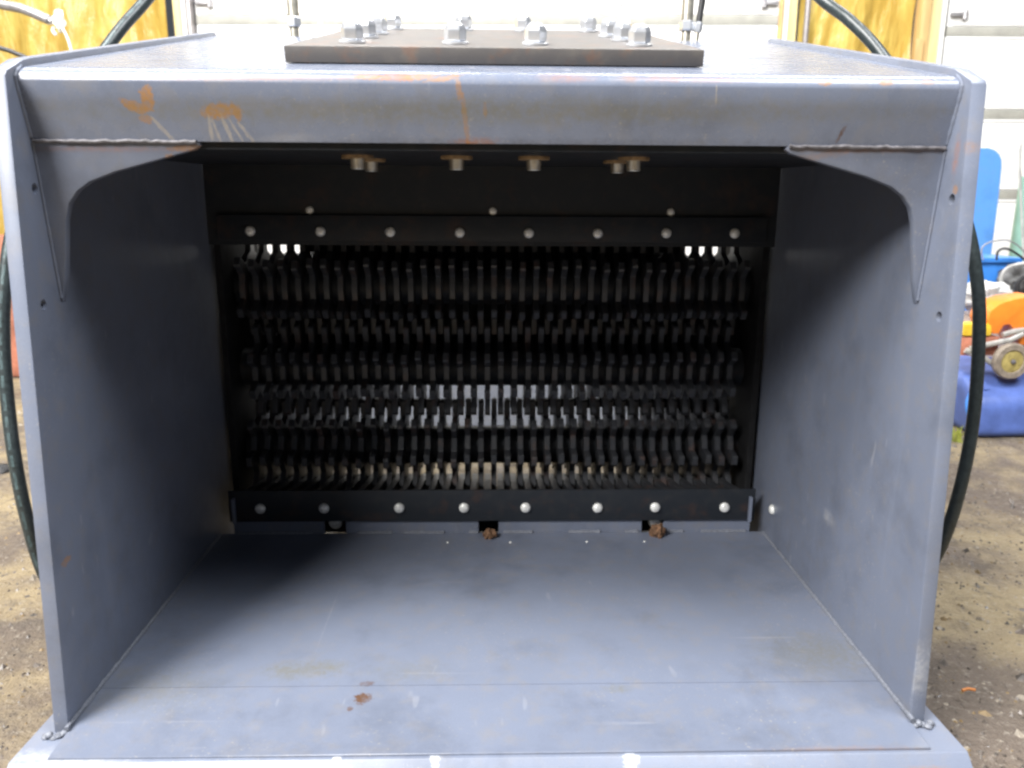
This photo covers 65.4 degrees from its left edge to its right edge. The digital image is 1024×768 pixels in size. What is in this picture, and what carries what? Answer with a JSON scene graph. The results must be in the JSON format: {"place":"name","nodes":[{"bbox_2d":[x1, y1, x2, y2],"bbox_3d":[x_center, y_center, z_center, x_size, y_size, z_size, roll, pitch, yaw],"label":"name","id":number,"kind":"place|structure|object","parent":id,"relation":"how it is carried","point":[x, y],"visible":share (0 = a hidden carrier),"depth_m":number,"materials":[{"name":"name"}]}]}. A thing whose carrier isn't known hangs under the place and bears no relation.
{"place":"outdoors","nodes":[
{"label":"outdoors","id":0,"kind":"place"},
{"bbox_2d":[0,46,25,56],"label":"cable","id":1,"kind":"object","parent":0,"point":[11,51],"visible":0.52,"depth_m":2.76,"materials":[{"name":"white rubber"}]},
{"bbox_2d":[0,0,52,24],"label":"pole","id":2,"kind":"object","parent":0,"point":[31,12],"visible":0.98,"depth_m":3.63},
{"bbox_2d":[51,9,71,49],"bbox_3d":[-2.045,-1.558,3.638,0.089,0.281,0.048,0,14,-1],"label":"rope","id":3,"kind":"object","parent":2,"relation":"hanging from","point":[59,22],"visible":0.86,"depth_m":3.61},
{"bbox_2d":[0,377,1023,767],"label":"ground","id":4,"kind":"structure","parent":0,"point":[998,465],"depth_m":1.57,"materials":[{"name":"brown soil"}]},
{"bbox_2d":[0,463,8,473],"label":"stone","id":5,"kind":"object","parent":4,"relation":"on","point":[4,468],"visible":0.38,"depth_m":2.38,"materials":[{"name":"grey stone"}]},
{"bbox_2d":[0,234,18,376],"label":"timber offcut","id":6,"kind":"object","parent":4,"relation":"on","point":[15,369],"visible":0.05,"depth_m":3.56,"materials":[{"name":"wood"}]},
{"bbox_2d":[0,0,154,580],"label":"hydraulic hose","id":7,"kind":"object","parent":4,"relation":"on","point":[130,17],"visible":0.64,"depth_m":1.44,"materials":[{"name":"rubber"}]},
{"bbox_2d":[0,0,167,233],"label":"plywood panel","id":8,"kind":"object","parent":4,"relation":"on","point":[90,23],"visible":0.1,"depth_m":5.02,"materials":[{"name":"yellow wood"}]},
{"bbox_2d":[172,0,183,35],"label":"wall post","id":9,"kind":"object","parent":4,"relation":"on","point":[177,14],"depth_m":4.97,"materials":[{"name":"beige wood"}]},
{"bbox_2d":[181,0,187,34],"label":"door jamb","id":10,"kind":"object","parent":9,"relation":"attached to","point":[184,17],"depth_m":4.96,"materials":[{"name":"white wood"}]},
{"bbox_2d":[185,0,196,33],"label":"door track","id":11,"kind":"structure","parent":10,"relation":"attached to","point":[190,11],"depth_m":4.98,"materials":[{"name":"white metal"}]},
{"bbox_2d":[195,0,778,255],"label":"garage door","id":12,"kind":"structure","parent":4,"relation":"on","point":[742,20],"depth_m":5.04,"materials":[{"name":"white metal"}]},
{"bbox_2d":[197,25,776,41],"bbox_3d":[-0.155,-2.056,5.132,3.684,0.465,0.045,0,14,0],"label":"door section","id":13,"kind":"structure","parent":12,"relation":"in","point":[672,34],"depth_m":5.07,"materials":[{"name":"white metal"}]},
{"bbox_2d":[195,0,778,15],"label":"door section","id":14,"kind":"structure","parent":12,"relation":"in","point":[217,5],"depth_m":5.03,"materials":[{"name":"white metal"}]},
{"bbox_2d":[267,245,717,255],"bbox_3d":[-0.155,-1.044,5.375,3.684,0.463,0.045,0,14,0],"label":"door section","id":15,"kind":"structure","parent":12,"relation":"in","point":[283,247],"depth_m":5.39,"materials":[{"name":"white metal"}]},
{"bbox_2d":[0,13,986,767],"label":"crusher bucket","id":16,"kind":"object","parent":4,"relation":"on","point":[492,233],"visible":1,"depth_m":1.35,"materials":[{"name":"paint"}]},
{"bbox_2d":[287,0,300,36],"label":"hydraulic pipe","id":17,"kind":"object","parent":16,"relation":"on","point":[293,21],"visible":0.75,"depth_m":1.73,"materials":[{"name":"metal"}]},
{"bbox_2d":[482,528,496,538],"bbox_3d":[-0.049,0.327,1.735,0.028,0.028,0.025,12,18,41],"label":"dirt clod","id":18,"kind":"object","parent":16,"relation":"on","point":[488,533],"visible":1,"depth_m":1.73,"materials":[{"name":"brown soil"}]},
{"bbox_2d":[649,523,665,538],"bbox_3d":[0.318,0.322,1.746,0.033,0.040,0.031,-12,18,-42],"label":"dirt clod","id":19,"kind":"object","parent":16,"relation":"on","point":[656,530],"visible":1,"depth_m":1.74,"materials":[{"name":"brown soil"}]},
{"bbox_2d":[679,0,694,40],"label":"hydraulic pipe","id":20,"kind":"object","parent":16,"relation":"on","point":[686,25],"visible":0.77,"depth_m":1.75,"materials":[{"name":"metal"}]},
{"bbox_2d":[693,0,705,40],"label":"hydraulic pipe","id":21,"kind":"object","parent":16,"relation":"attached to","point":[698,25],"visible":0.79,"depth_m":1.75,"materials":[{"name":"metal"}]},
{"bbox_2d":[814,0,986,563],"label":"hydraulic hose","id":22,"kind":"object","parent":16,"relation":"attached to","point":[862,32],"visible":0.59,"depth_m":1.49,"materials":[{"name":"rubber"}]},
{"bbox_2d":[777,0,783,38],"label":"wall post","id":23,"kind":"object","parent":4,"relation":"on","point":[780,17],"depth_m":5.07,"materials":[{"name":"beige wood"}]},
{"bbox_2d":[781,0,788,39],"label":"door jamb","id":24,"kind":"object","parent":4,"relation":"on","point":[785,20],"depth_m":5.06,"materials":[{"name":"white wood"}]},
{"bbox_2d":[787,0,797,40],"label":"wall post","id":25,"kind":"object","parent":4,"relation":"on","point":[792,19],"depth_m":5.07,"materials":[{"name":"beige wood"}]},
{"bbox_2d":[910,0,931,61],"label":"wall post","id":26,"kind":"object","parent":4,"relation":"on","point":[922,18],"depth_m":5.11,"materials":[{"name":"brown wood"}]},
{"bbox_2d":[797,0,915,58],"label":"yellow sheeting","id":27,"kind":"object","parent":26,"relation":"attached to","point":[887,24],"visible":0.08,"depth_m":5.14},
{"bbox_2d":[802,0,810,42],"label":"conduit","id":28,"kind":"object","parent":27,"relation":"attached to","point":[806,21],"depth_m":5.05,"materials":[{"name":"silver metal"}]},
{"bbox_2d":[913,38,923,60],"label":"wood block","id":29,"kind":"structure","parent":26,"relation":"attached to","point":[918,48],"depth_m":5.10,"materials":[{"name":"wood"}]},
{"bbox_2d":[925,0,942,62],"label":"wall post","id":30,"kind":"object","parent":4,"relation":"on","point":[934,28],"depth_m":5.12,"materials":[{"name":"beige wood"}]},
{"bbox_2d":[936,0,947,63],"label":"door jamb","id":31,"kind":"object","parent":30,"relation":"attached to","point":[941,31],"depth_m":5.10,"materials":[{"name":"white wood"}]},
{"bbox_2d":[941,0,1023,255],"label":"garage door","id":32,"kind":"structure","parent":31,"relation":"attached to","point":[984,39],"depth_m":5.19,"materials":[{"name":"white metal"}]},
{"bbox_2d":[941,36,1023,109],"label":"door section","id":33,"kind":"structure","parent":32,"relation":"in","point":[1000,62],"depth_m":5.18,"materials":[{"name":"white metal"}]},
{"bbox_2d":[945,0,1023,26],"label":"door section","id":34,"kind":"structure","parent":32,"relation":"in","point":[980,11],"depth_m":5.11,"materials":[{"name":"white metal"}]},
{"bbox_2d":[981,119,1023,189],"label":"door section","id":35,"kind":"structure","parent":32,"relation":"in","point":[1005,138],"depth_m":5.31,"materials":[{"name":"white metal"}]},
{"bbox_2d":[991,199,1016,255],"bbox_3d":[4.393,-1.038,5.491,3.200,0.458,0.045,0,14,-1],"label":"door section","id":36,"kind":"structure","parent":32,"relation":"in","point":[1005,210],"depth_m":5.43,"materials":[{"name":"white metal"}]},
{"bbox_2d":[952,426,963,442],"bbox_3d":[1.477,0.165,2.649,0.084,0.067,0.040,-3,14,-12],"label":"grass tuft","id":37,"kind":"object","parent":4,"relation":"on","point":[958,438],"visible":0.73,"depth_m":2.64,"materials":[{"name":"green plant"}]},
{"bbox_2d":[961,687,975,691],"bbox_3d":[0.752,0.503,1.314,0.023,0.007,0.007,0,14,-1],"label":"wood chip","id":38,"kind":"object","parent":4,"relation":"on","point":[967,689],"visible":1,"depth_m":1.31,"materials":[{"name":"orange wood"}]},
{"bbox_2d":[963,310,1003,356],"bbox_3d":[1.886,-0.122,3.217,0.304,0.355,0.380,0,14,-1],"label":"crate","id":39,"kind":"object","parent":4,"relation":"on","point":[966,315],"depth_m":3.04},
{"bbox_2d":[965,280,1012,310],"bbox_3d":[1.785,-0.322,2.997,0.201,0.133,0.172,5,14,21],"label":"grey sack","id":40,"kind":"object","parent":39,"relation":"on","point":[994,288],"visible":0.32,"depth_m":2.95,"materials":[{"name":"white fabric"}]},
{"bbox_2d":[996,264,1023,292],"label":"grey sack","id":41,"kind":"object","parent":39,"relation":"on","point":[1012,275],"visible":0.45,"depth_m":3.05,"materials":[{"name":"grey fabric"}]},
{"bbox_2d":[981,239,1023,259],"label":"cable","id":42,"kind":"object","parent":41,"relation":"on","point":[999,240],"visible":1,"depth_m":3.05,"materials":[{"name":"white plastic"}]},
{"bbox_2d":[995,247,1023,259],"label":"cable","id":43,"kind":"object","parent":41,"relation":"on","point":[1010,250],"visible":1,"depth_m":3.03,"materials":[{"name":"grey rubber"}]},
{"bbox_2d":[999,262,1023,281],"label":"cable","id":44,"kind":"object","parent":39,"relation":"on","point":[1005,269],"visible":0.45,"depth_m":3.00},
{"bbox_2d":[1014,274,1023,292],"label":"cable","id":45,"kind":"object","parent":39,"relation":"on","point":[1020,279],"visible":0.59,"depth_m":2.99,"materials":[{"name":"black rubber"}]},
{"bbox_2d":[973,148,1001,253],"bbox_3d":[2.149,-0.565,3.785,0.313,1.075,0.205,0,14,-1],"label":"leaning board","id":46,"kind":"object","parent":4,"relation":"on","point":[988,185],"visible":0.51,"depth_m":3.76,"materials":[{"name":"blue paint"}]},
{"bbox_2d":[953,355,1023,436],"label":"blue canister","id":47,"kind":"object","parent":4,"relation":"on","point":[1002,412],"visible":0.48,"depth_m":2.70,"materials":[{"name":"plastic"}]},
{"bbox_2d":[960,292,1023,378],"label":"cutoff saw","id":48,"kind":"object","parent":47,"relation":"on","point":[1005,317],"visible":0.84,"depth_m":2.68,"materials":[{"name":"orange plastic"}]},
{"bbox_2d":[965,253,1022,309],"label":"storage bin","id":49,"kind":"object","parent":4,"relation":"on","point":[992,266],"visible":0.13,"depth_m":3.13,"materials":[{"name":"blue plastic"}]},
{"bbox_2d":[1008,164,1023,293],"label":"gas cylinder","id":50,"kind":"object","parent":4,"relation":"on","point":[1016,235],"visible":0.13,"depth_m":4.08,"materials":[{"name":"metal"}]},
{"bbox_2d":[1019,137,1023,261],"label":"gas hose","id":51,"kind":"object","parent":50,"relation":"hanging from","point":[1020,193],"visible":0.92,"depth_m":3.88,"materials":[{"name":"green rubber"}]}
]}

